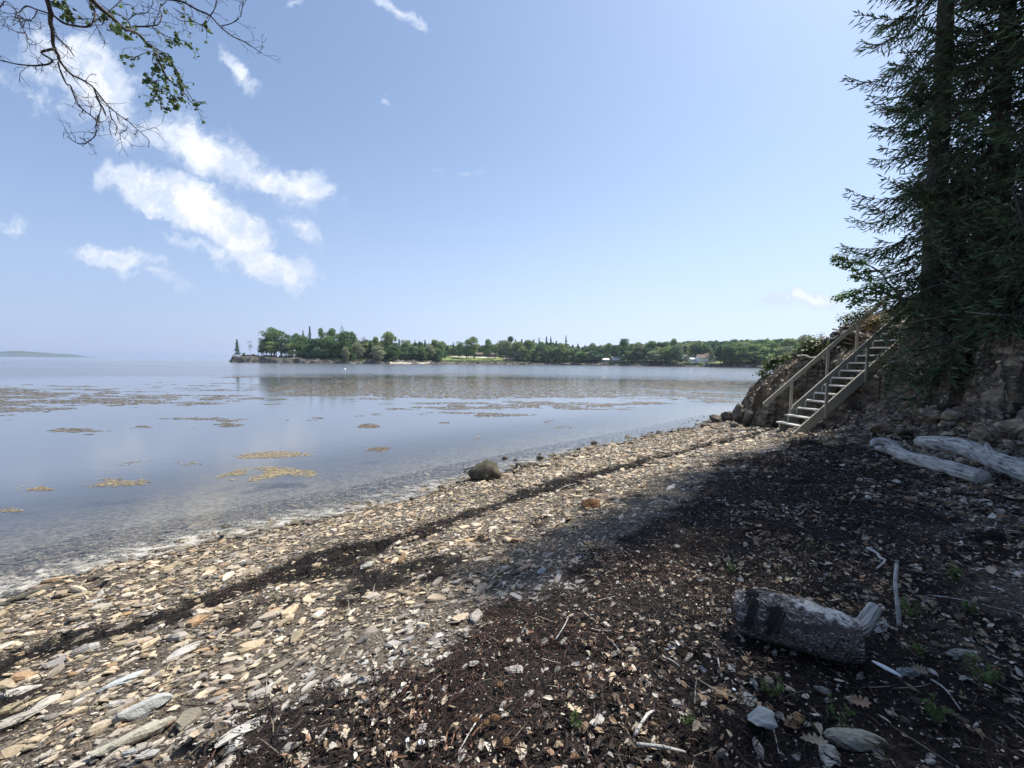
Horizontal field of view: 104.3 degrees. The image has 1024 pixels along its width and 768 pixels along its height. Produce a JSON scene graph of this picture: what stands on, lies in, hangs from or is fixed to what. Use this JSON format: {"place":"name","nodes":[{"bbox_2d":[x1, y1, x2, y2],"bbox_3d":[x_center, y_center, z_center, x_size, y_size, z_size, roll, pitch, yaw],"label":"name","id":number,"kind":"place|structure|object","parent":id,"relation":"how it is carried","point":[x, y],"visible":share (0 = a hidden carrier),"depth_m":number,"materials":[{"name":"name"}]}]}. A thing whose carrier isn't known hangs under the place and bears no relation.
{"place":"outdoors","nodes":[
{"label":"outdoors","id":0,"kind":"place"},
{"bbox_2d":[0,351,96,357],"bbox_3d":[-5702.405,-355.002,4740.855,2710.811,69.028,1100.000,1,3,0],"label":"distant hill","id":1,"kind":"structure","parent":0,"point":[18,354],"depth_m":4242.72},
{"bbox_2d":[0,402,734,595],"bbox_3d":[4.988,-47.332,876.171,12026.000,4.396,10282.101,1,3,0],"label":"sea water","id":2,"kind":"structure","parent":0,"point":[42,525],"depth_m":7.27,"materials":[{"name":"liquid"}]},
{"bbox_2d":[0,357,772,509],"bbox_3d":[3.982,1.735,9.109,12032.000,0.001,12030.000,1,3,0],"label":"sea water","id":3,"kind":"structure","parent":0,"point":[34,452],"depth_m":17.06,"materials":[{"name":"liquid"}]},
{"bbox_2d":[82,478,148,486],"bbox_3d":[-6.901,1.736,7.020,1.088,0.007,0.573,1,3,0],"label":"seaweed mat","id":4,"kind":"object","parent":3,"relation":"on","point":[116,482],"visible":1,"depth_m":7.00,"materials":[{"name":"plant"}]},
{"bbox_2d":[215,466,316,480],"bbox_3d":[-4.625,1.722,7.680,1.818,0.010,1.062,1,3,0],"label":"seaweed mat","id":5,"kind":"object","parent":3,"relation":"on","point":[281,471],"visible":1,"depth_m":7.70,"materials":[{"name":"plant"}]},
{"bbox_2d":[234,451,311,458],"bbox_3d":[-5.437,1.631,9.168,1.714,0.010,0.789,1,3,0],"label":"seaweed mat","id":6,"kind":"object","parent":3,"relation":"on","point":[272,454],"visible":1,"depth_m":9.18,"materials":[{"name":"plant"}]},
{"bbox_2d":[0,450,578,592],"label":"sea foam","id":7,"kind":"object","parent":3,"relation":"on","point":[192,540],"visible":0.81,"depth_m":4.64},
{"bbox_2d":[0,373,753,434],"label":"floating rockweed","id":8,"kind":"object","parent":3,"relation":"on","point":[379,394],"visible":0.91,"depth_m":26.61,"materials":[{"name":"plant"}]},
{"bbox_2d":[229,354,778,367],"bbox_3d":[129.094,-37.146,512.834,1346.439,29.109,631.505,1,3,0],"label":"shore land","id":9,"kind":"structure","parent":0,"point":[669,363],"depth_m":300.84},
{"bbox_2d":[257,330,274,353],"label":"broadleaf tree","id":10,"kind":"object","parent":9,"relation":"on","point":[266,338],"visible":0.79,"depth_m":252.75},
{"bbox_2d":[263,327,285,356],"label":"broadleaf tree","id":11,"kind":"object","parent":9,"relation":"on","point":[276,333],"visible":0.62,"depth_m":257.04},
{"bbox_2d":[269,339,289,355],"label":"broadleaf tree","id":12,"kind":"object","parent":9,"relation":"on","point":[279,343],"visible":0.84,"depth_m":252.16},
{"bbox_2d":[291,335,309,356],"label":"broadleaf tree","id":13,"kind":"object","parent":9,"relation":"on","point":[299,341],"visible":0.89,"depth_m":253.50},
{"bbox_2d":[301,339,323,358],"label":"broadleaf tree","id":14,"kind":"object","parent":9,"relation":"on","point":[314,349],"visible":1,"depth_m":253.15,"materials":[{"name":"plant"}]},
{"bbox_2d":[318,335,333,356],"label":"broadleaf tree","id":15,"kind":"object","parent":9,"relation":"on","point":[325,340],"visible":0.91,"depth_m":258.45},
{"bbox_2d":[329,331,354,355],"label":"maple tree","id":16,"kind":"object","parent":9,"relation":"on","point":[343,338],"visible":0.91,"depth_m":259.37,"materials":[{"name":"plant"}]},
{"bbox_2d":[350,341,365,357],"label":"broadleaf tree","id":17,"kind":"object","parent":9,"relation":"on","point":[358,349],"visible":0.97,"depth_m":259.96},
{"bbox_2d":[380,331,397,347],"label":"birch tree","id":18,"kind":"object","parent":9,"relation":"on","point":[388,340],"visible":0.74,"depth_m":265.16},
{"bbox_2d":[387,345,402,359],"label":"broadleaf tree","id":19,"kind":"object","parent":9,"relation":"on","point":[395,351],"visible":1,"depth_m":258.22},
{"bbox_2d":[230,355,777,367],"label":"shore rocks","id":20,"kind":"object","parent":9,"relation":"on","point":[255,359],"visible":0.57,"depth_m":252.64,"materials":[{"name":"stone"}]},
{"bbox_2d":[370,345,386,360],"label":"willow tree","id":21,"kind":"object","parent":20,"relation":"on","point":[378,355],"visible":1,"depth_m":252.45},
{"bbox_2d":[241,354,779,365],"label":"shore scrub","id":22,"kind":"object","parent":9,"relation":"on","point":[522,360],"visible":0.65,"depth_m":270.07,"materials":[{"name":"plant"}]},
{"bbox_2d":[507,341,527,359],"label":"broadleaf tree","id":23,"kind":"object","parent":9,"relation":"on","point":[518,344],"visible":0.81,"depth_m":326.63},
{"bbox_2d":[296,338,818,362],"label":"woodland","id":24,"kind":"object","parent":9,"relation":"on","point":[596,353],"visible":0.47,"depth_m":303.87,"materials":[{"name":"green plant"}]},
{"bbox_2d":[616,338,629,360],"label":"broadleaf tree","id":25,"kind":"object","parent":9,"relation":"on","point":[624,343],"visible":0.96,"depth_m":324.49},
{"bbox_2d":[632,342,645,359],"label":"broadleaf tree","id":26,"kind":"object","parent":9,"relation":"on","point":[639,348],"visible":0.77,"depth_m":312.19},
{"bbox_2d":[645,350,663,362],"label":"broadleaf tree","id":27,"kind":"object","parent":9,"relation":"on","point":[655,355],"visible":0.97,"depth_m":293.33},
{"bbox_2d":[720,344,737,362],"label":"maple tree","id":28,"kind":"object","parent":9,"relation":"on","point":[730,349],"visible":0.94,"depth_m":253.13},
{"bbox_2d":[734,346,751,362],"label":"broadleaf tree","id":29,"kind":"object","parent":9,"relation":"on","point":[744,349],"visible":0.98,"depth_m":246.07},
{"bbox_2d":[778,338,797,348],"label":"broadleaf tree","id":30,"kind":"object","parent":9,"relation":"on","point":[786,342],"visible":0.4,"depth_m":243.35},
{"bbox_2d":[0,415,1023,767],"bbox_3d":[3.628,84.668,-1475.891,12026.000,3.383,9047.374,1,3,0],"label":"beach","id":31,"kind":"structure","parent":0,"point":[190,751],"depth_m":2.51,"materials":[{"name":"gravel"}]},
{"bbox_2d":[0,684,42,698],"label":"flat stone","id":32,"kind":"object","parent":31,"relation":"on","point":[21,689],"visible":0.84,"depth_m":2.27,"materials":[{"name":"stone"}]},
{"bbox_2d":[0,704,48,731],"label":"flat stone","id":33,"kind":"object","parent":31,"relation":"on","point":[4,724],"visible":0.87,"depth_m":2.04,"materials":[{"name":"stone"}]},
{"bbox_2d":[0,585,55,605],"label":"flat stone","id":34,"kind":"object","parent":31,"relation":"on","point":[23,596],"visible":0.79,"depth_m":3.52,"materials":[{"name":"stone"}]},
{"bbox_2d":[24,694,61,710],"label":"flat stone","id":35,"kind":"object","parent":31,"relation":"on","point":[50,699],"visible":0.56,"depth_m":2.18,"materials":[{"name":"stone"}]},
{"bbox_2d":[86,570,109,581],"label":"flat stone","id":36,"kind":"object","parent":31,"relation":"on","point":[94,577],"visible":0.94,"depth_m":3.80,"materials":[{"name":"stone"}]},
{"bbox_2d":[95,670,144,692],"bbox_3d":[-2.259,1.721,2.302,0.216,0.042,0.054,-3,0,-42],"label":"flat stone","id":37,"kind":"object","parent":31,"relation":"on","point":[126,679],"visible":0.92,"depth_m":2.29,"materials":[{"name":"stone"}]},
{"bbox_2d":[87,716,173,756],"bbox_3d":[-1.812,1.688,1.906,0.076,0.067,0.310,4,-2,41],"label":"flat stone","id":38,"kind":"object","parent":31,"relation":"on","point":[150,729],"visible":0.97,"depth_m":1.89,"materials":[{"name":"stone"}]},
{"bbox_2d":[0,0,278,155],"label":"birch tree","id":39,"kind":"object","parent":31,"relation":"on","point":[67,14],"visible":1,"depth_m":3.84,"materials":[{"name":"green plant"}]},
{"bbox_2d":[111,692,173,722],"bbox_3d":[-1.912,1.688,2.067,0.239,0.084,0.072,-4,0,-45],"label":"flat stone","id":40,"kind":"object","parent":31,"relation":"on","point":[143,708],"visible":0.98,"depth_m":2.05,"materials":[{"name":"stone"}]},
{"bbox_2d":[162,641,198,662],"bbox_3d":[-2.123,1.721,2.556,0.093,0.043,0.202,-5,4,43],"label":"flat stone","id":41,"kind":"object","parent":31,"relation":"on","point":[184,650],"visible":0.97,"depth_m":2.55,"materials":[{"name":"stone"}]},
{"bbox_2d":[214,715,265,747],"bbox_3d":[-1.287,1.653,1.900,0.073,0.037,0.226,0,-2,37],"label":"flat stone","id":42,"kind":"object","parent":31,"relation":"on","point":[245,729],"visible":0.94,"depth_m":1.88,"materials":[{"name":"stone"}]},
{"bbox_2d":[264,658,292,672],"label":"flat stone","id":43,"kind":"object","parent":31,"relation":"on","point":[277,666],"visible":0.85,"depth_m":2.37,"materials":[{"name":"stone"}]},
{"bbox_2d":[468,459,501,480],"bbox_3d":[-0.502,1.609,7.409,0.630,0.372,0.574,1,3,0],"label":"boulder","id":44,"kind":"object","parent":31,"relation":"on","point":[487,470],"visible":0.97,"depth_m":7.22,"materials":[{"name":"stone"}]},
{"bbox_2d":[0,405,1023,767],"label":"beach shingle","id":45,"kind":"object","parent":31,"relation":"on","point":[310,675],"visible":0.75,"depth_m":3.49,"materials":[{"name":"stone"}]},
{"bbox_2d":[0,409,1023,767],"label":"dried seaweed","id":46,"kind":"object","parent":31,"relation":"on","point":[754,479],"visible":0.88,"depth_m":2.50,"materials":[{"name":"plant"}]},
{"bbox_2d":[16,409,1023,767],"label":"twig litter","id":47,"kind":"object","parent":31,"relation":"on","point":[618,629],"visible":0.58,"depth_m":2.47,"materials":[{"name":"brown plant"}]},
{"bbox_2d":[569,709,581,729],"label":"seedling","id":48,"kind":"object","parent":31,"relation":"on","point":[572,717],"visible":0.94,"depth_m":1.79,"materials":[{"name":"green plant"}]},
{"bbox_2d":[580,498,600,508],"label":"rusty rock","id":49,"kind":"object","parent":31,"relation":"on","point":[593,503],"visible":0.81,"depth_m":5.13,"materials":[{"name":"stone"}]},
{"bbox_2d":[179,402,1023,767],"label":"litter crumbs","id":50,"kind":"object","parent":31,"relation":"on","point":[735,624],"visible":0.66,"depth_m":2.44,"materials":[{"name":"brown plant"}]},
{"bbox_2d":[633,709,654,736],"bbox_3d":[0.586,1.497,1.768,0.176,0.027,0.017,-3,5,-45],"label":"twig","id":51,"kind":"object","parent":31,"relation":"on","point":[646,715],"visible":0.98,"depth_m":1.76,"materials":[{"name":"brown wood"}]},
{"bbox_2d":[637,742,685,752],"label":"twig","id":52,"kind":"object","parent":31,"relation":"on","point":[649,745],"visible":0.99,"depth_m":1.65,"materials":[{"name":"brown wood"}]},
{"bbox_2d":[711,686,728,699],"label":"flat stone","id":53,"kind":"object","parent":31,"relation":"on","point":[721,695],"visible":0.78,"depth_m":1.87,"materials":[{"name":"stone"}]},
{"bbox_2d":[735,690,757,707],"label":"flat stone","id":54,"kind":"object","parent":31,"relation":"on","point":[747,694],"visible":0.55,"depth_m":1.86,"materials":[{"name":"stone"}]},
{"bbox_2d":[747,705,777,729],"bbox_3d":[1.062,1.423,1.695,0.143,0.057,0.088,9,4,-14],"label":"flat stone","id":55,"kind":"object","parent":31,"relation":"on","point":[764,718],"visible":0.97,"depth_m":1.68,"materials":[{"name":"stone"}]},
{"bbox_2d":[759,677,785,696],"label":"seedling","id":56,"kind":"object","parent":31,"relation":"on","point":[780,688],"visible":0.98,"depth_m":1.86,"materials":[{"name":"green plant"}]},
{"bbox_2d":[787,711,804,728],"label":"flat stone","id":57,"kind":"object","parent":31,"relation":"on","point":[800,719],"visible":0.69,"depth_m":1.76,"materials":[{"name":"stone"}]},
{"bbox_2d":[734,588,882,664],"bbox_3d":[1.648,1.347,2.236,0.706,0.309,0.313,2,4,28],"label":"bark log","id":58,"kind":"object","parent":31,"relation":"on","point":[801,624],"visible":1,"depth_m":2.16,"materials":[{"name":"wood"}]},
{"bbox_2d":[799,732,827,745],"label":"dead leaf","id":59,"kind":"object","parent":31,"relation":"on","point":[815,739],"visible":1,"depth_m":1.61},
{"bbox_2d":[818,743,840,767],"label":"flat stone","id":60,"kind":"object","parent":31,"relation":"on","point":[825,759],"visible":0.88,"depth_m":1.57,"materials":[{"name":"stone"}]},
{"bbox_2d":[826,694,855,721],"bbox_3d":[1.453,1.457,1.762,0.102,0.106,0.057,3,4,37],"label":"seedling","id":61,"kind":"object","parent":31,"relation":"on","point":[842,713],"visible":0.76,"depth_m":1.76,"materials":[{"name":"green plant"}]},
{"bbox_2d":[822,727,887,751],"bbox_3d":[1.397,1.447,1.618,0.226,0.077,0.087,0,-12,15],"label":"flat stone","id":62,"kind":"object","parent":31,"relation":"on","point":[849,737],"visible":0.96,"depth_m":1.60,"materials":[{"name":"stone"}]},
{"bbox_2d":[847,694,870,707],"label":"dead leaf","id":63,"kind":"object","parent":31,"relation":"on","point":[860,700],"visible":1,"depth_m":1.80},
{"bbox_2d":[893,560,901,626],"bbox_3d":[2.337,1.282,2.419,0.037,0.380,0.169,3,4,33],"label":"upright stick","id":64,"kind":"object","parent":31,"relation":"on","point":[896,592],"visible":0.89,"depth_m":2.40,"materials":[{"name":"grey wood"}]},
{"bbox_2d":[894,596,921,616],"bbox_3d":[2.419,1.376,2.442,0.134,0.148,0.124,1,3,0],"label":"seedling","id":65,"kind":"object","parent":31,"relation":"on","point":[905,606],"visible":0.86,"depth_m":2.42,"materials":[{"name":"green plant"}]},
{"bbox_2d":[895,667,921,676],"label":"flat stone","id":66,"kind":"object","parent":31,"relation":"on","point":[905,672],"visible":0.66,"depth_m":1.99,"materials":[{"name":"stone"}]},
{"bbox_2d":[908,636,928,656],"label":"seedling","id":67,"kind":"object","parent":31,"relation":"on","point":[917,647],"visible":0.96,"depth_m":2.12,"materials":[{"name":"green plant"}]},
{"bbox_2d":[869,438,991,484],"bbox_3d":[6.325,1.161,6.189,0.452,0.314,2.776,2,3,19],"label":"forked driftwood","id":68,"kind":"object","parent":31,"relation":"on","point":[898,451],"visible":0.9,"depth_m":5.61,"materials":[{"name":"wood"}]},
{"bbox_2d":[920,692,955,724],"bbox_3d":[1.826,1.412,1.716,0.105,0.120,0.106,0,3,-17],"label":"seedling","id":69,"kind":"object","parent":31,"relation":"on","point":[933,713],"visible":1,"depth_m":1.71,"materials":[{"name":"green plant"}]},
{"bbox_2d":[945,564,963,582],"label":"seedling","id":70,"kind":"object","parent":31,"relation":"on","point":[953,573],"visible":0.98,"depth_m":2.78,"materials":[{"name":"green plant"}]},
{"bbox_2d":[945,648,980,659],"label":"flat stone","id":71,"kind":"object","parent":31,"relation":"on","point":[959,652],"visible":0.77,"depth_m":2.09,"materials":[{"name":"stone"}]},
{"bbox_2d":[913,436,1023,482],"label":"thick driftwood","id":72,"kind":"object","parent":31,"relation":"on","point":[986,455],"visible":0.92,"depth_m":5.88,"materials":[{"name":"wood"}]},
{"bbox_2d":[962,599,980,615],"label":"seedling","id":73,"kind":"object","parent":31,"relation":"on","point":[966,604],"visible":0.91,"depth_m":2.45,"materials":[{"name":"green plant"}]},
{"bbox_2d":[963,651,1001,685],"bbox_3d":[2.271,1.393,1.925,0.103,0.137,0.125,1,3,0],"label":"seedling","id":74,"kind":"object","parent":31,"relation":"on","point":[987,677],"visible":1,"depth_m":1.92,"materials":[{"name":"green plant"}]},
{"bbox_2d":[0,0,1023,358],"label":"sky","id":75,"kind":"structure","parent":0,"point":[582,172],"materials":[{"name":"blue"}]},
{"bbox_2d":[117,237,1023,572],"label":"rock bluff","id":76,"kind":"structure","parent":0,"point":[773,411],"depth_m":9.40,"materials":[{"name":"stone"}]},
{"bbox_2d":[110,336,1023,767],"bbox_3d":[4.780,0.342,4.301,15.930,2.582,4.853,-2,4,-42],"label":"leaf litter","id":77,"kind":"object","parent":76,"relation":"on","point":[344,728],"visible":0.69,"depth_m":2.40,"materials":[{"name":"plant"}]},
{"bbox_2d":[731,403,744,422],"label":"shore rock","id":78,"kind":"object","parent":76,"relation":"on","point":[737,415],"visible":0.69,"depth_m":13.91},
{"bbox_2d":[752,352,792,378],"bbox_3d":[8.264,-0.588,12.618,1.090,0.832,0.627,1,3,0],"label":"bluff shrub","id":79,"kind":"object","parent":76,"relation":"on","point":[774,361],"visible":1,"depth_m":12.51,"materials":[{"name":"green plant"}]},
{"bbox_2d":[785,335,829,362],"bbox_3d":[9.539,-1.137,12.878,1.425,0.895,1.006,1,3,0],"label":"grassy shrub","id":80,"kind":"object","parent":76,"relation":"on","point":[812,347],"visible":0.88,"depth_m":12.74,"materials":[{"name":"green plant"}]},
{"bbox_2d":[791,321,872,361],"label":"exposed roots","id":81,"kind":"object","parent":76,"relation":"attached to","point":[825,342],"visible":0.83,"depth_m":12.28,"materials":[{"name":"brown wood"}]},
{"bbox_2d":[762,293,919,433],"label":"wooden stairs","id":82,"kind":"structure","parent":76,"relation":"on","point":[825,386],"depth_m":10.83,"materials":[{"name":"wood"}]},
{"bbox_2d":[828,330,854,348],"bbox_3d":[10.626,-1.433,12.822,0.830,0.599,0.702,1,3,0],"label":"root mound","id":83,"kind":"object","parent":76,"relation":"on","point":[840,343],"visible":0.45,"depth_m":12.60,"materials":[{"name":"brown wood"}]},
{"bbox_2d":[835,305,882,325],"bbox_3d":[9.934,-1.991,11.466,1.223,0.665,0.736,1,3,0],"label":"shrub","id":84,"kind":"object","parent":76,"relation":"on","point":[847,319],"visible":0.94,"depth_m":11.45,"materials":[{"name":"green plant"}]},
{"bbox_2d":[828,253,904,309],"bbox_3d":[8.717,-2.511,9.788,1.917,1.364,0.477,1,3,0],"label":"maple sapling","id":85,"kind":"object","parent":76,"relation":"on","point":[866,271],"visible":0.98,"depth_m":9.75,"materials":[{"name":"plant"}]},
{"bbox_2d":[857,314,887,330],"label":"dry fern","id":86,"kind":"object","parent":76,"relation":"on","point":[871,324],"visible":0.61,"depth_m":11.74,"materials":[{"name":"green plant"}]},
{"bbox_2d":[866,422,895,431],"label":"ledge rock","id":87,"kind":"object","parent":76,"relation":"on","point":[877,427],"visible":0.88,"depth_m":8.70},
{"bbox_2d":[744,266,1023,466],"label":"bluff rubble","id":88,"kind":"object","parent":76,"relation":"on","point":[1008,444],"visible":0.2,"depth_m":9.04,"materials":[{"name":"stone"}]},
{"bbox_2d":[797,313,1023,459],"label":"ledge leaves","id":89,"kind":"object","parent":76,"relation":"on","point":[993,390],"visible":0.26,"depth_m":7.87,"materials":[{"name":"brown plant"}]},
{"bbox_2d":[835,0,1023,335],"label":"spruce tree","id":90,"kind":"object","parent":76,"relation":"on","point":[912,85],"visible":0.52,"depth_m":9.71,"materials":[{"name":"green plant"}]},
{"bbox_2d":[917,409,942,423],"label":"ledge rock","id":91,"kind":"object","parent":76,"relation":"on","point":[931,416],"visible":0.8,"depth_m":8.05,"materials":[{"name":"stone"}]},
{"bbox_2d":[856,147,1022,377],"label":"spruce tree","id":92,"kind":"object","parent":76,"relation":"on","point":[921,285],"visible":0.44,"depth_m":8.89,"materials":[{"name":"green plant"}]},
{"bbox_2d":[858,188,1023,411],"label":"spruce tree","id":93,"kind":"object","parent":76,"relation":"on","point":[984,274],"visible":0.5,"depth_m":8.37,"materials":[{"name":"green plant"}]},
{"bbox_2d":[864,0,1023,307],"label":"spruce tree","id":94,"kind":"object","parent":76,"relation":"on","point":[992,148],"visible":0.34,"depth_m":8.95,"materials":[{"name":"green plant"}]},
{"bbox_2d":[885,0,1023,258],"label":"spruce tree","id":95,"kind":"object","parent":76,"relation":"on","point":[1010,17],"visible":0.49,"depth_m":8.45,"materials":[{"name":"green plant"}]},
{"bbox_2d":[939,410,974,423],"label":"ledge rock","id":96,"kind":"object","parent":76,"relation":"on","point":[957,416],"visible":0.95,"depth_m":7.38,"materials":[{"name":"stone"}]},
{"bbox_2d":[897,121,1021,322],"bbox_3d":[11.434,-3.906,9.708,2.747,4.971,2.743,0,3,-16],"label":"spruce tree","id":97,"kind":"object","parent":76,"relation":"on","point":[953,216],"visible":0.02,"depth_m":9.68,"materials":[{"name":"green plant"}]},
{"bbox_2d":[909,134,1023,398],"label":"spruce tree","id":98,"kind":"object","parent":76,"relation":"on","point":[1007,179],"visible":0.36,"depth_m":8.15,"materials":[{"name":"green plant"}]},
{"bbox_2d":[926,186,1023,385],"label":"spruce tree","id":99,"kind":"object","parent":76,"relation":"on","point":[1015,267],"visible":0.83,"depth_m":7.56,"materials":[{"name":"green plant"}]},
{"bbox_2d":[971,428,1004,444],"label":"ledge rock","id":100,"kind":"object","parent":76,"relation":"on","point":[991,435],"visible":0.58,"depth_m":6.61,"materials":[{"name":"stone"}]},
{"bbox_2d":[969,56,1023,240],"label":"spruce tree","id":101,"kind":"object","parent":76,"relation":"on","point":[1004,139],"visible":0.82,"depth_m":7.77,"materials":[{"name":"green plant"}]},
{"bbox_2d":[993,418,1023,439],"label":"ledge rock","id":102,"kind":"object","parent":76,"relation":"on","point":[1011,429],"visible":0.92,"depth_m":6.33,"materials":[{"name":"stone"}]},
{"bbox_2d":[443,357,722,363],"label":"lawn","id":103,"kind":"structure","parent":0,"point":[462,358],"depth_m":324.19,"materials":[{"name":"green plant"}]},
{"bbox_2d":[467,336,479,358],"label":"broadleaf tree","id":104,"kind":"object","parent":103,"relation":"on","point":[473,339],"visible":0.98,"depth_m":324.12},
{"bbox_2d":[479,339,495,356],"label":"broadleaf tree","id":105,"kind":"object","parent":103,"relation":"on","point":[487,343],"visible":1,"depth_m":329.00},
{"bbox_2d":[496,340,513,359],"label":"broadleaf tree","id":106,"kind":"object","parent":103,"relation":"on","point":[500,342],"visible":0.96,"depth_m":331.55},
{"bbox_2d":[669,346,684,361],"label":"broadleaf tree","id":107,"kind":"object","parent":103,"relation":"on","point":[675,350],"visible":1,"depth_m":284.56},
{"bbox_2d":[695,353,715,362],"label":"white house","id":108,"kind":"structure","parent":103,"relation":"on","point":[702,358],"depth_m":275.21,"materials":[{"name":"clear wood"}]},
{"bbox_2d":[711,345,728,362],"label":"broadleaf tree","id":109,"kind":"object","parent":103,"relation":"on","point":[718,352],"visible":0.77,"depth_m":260.75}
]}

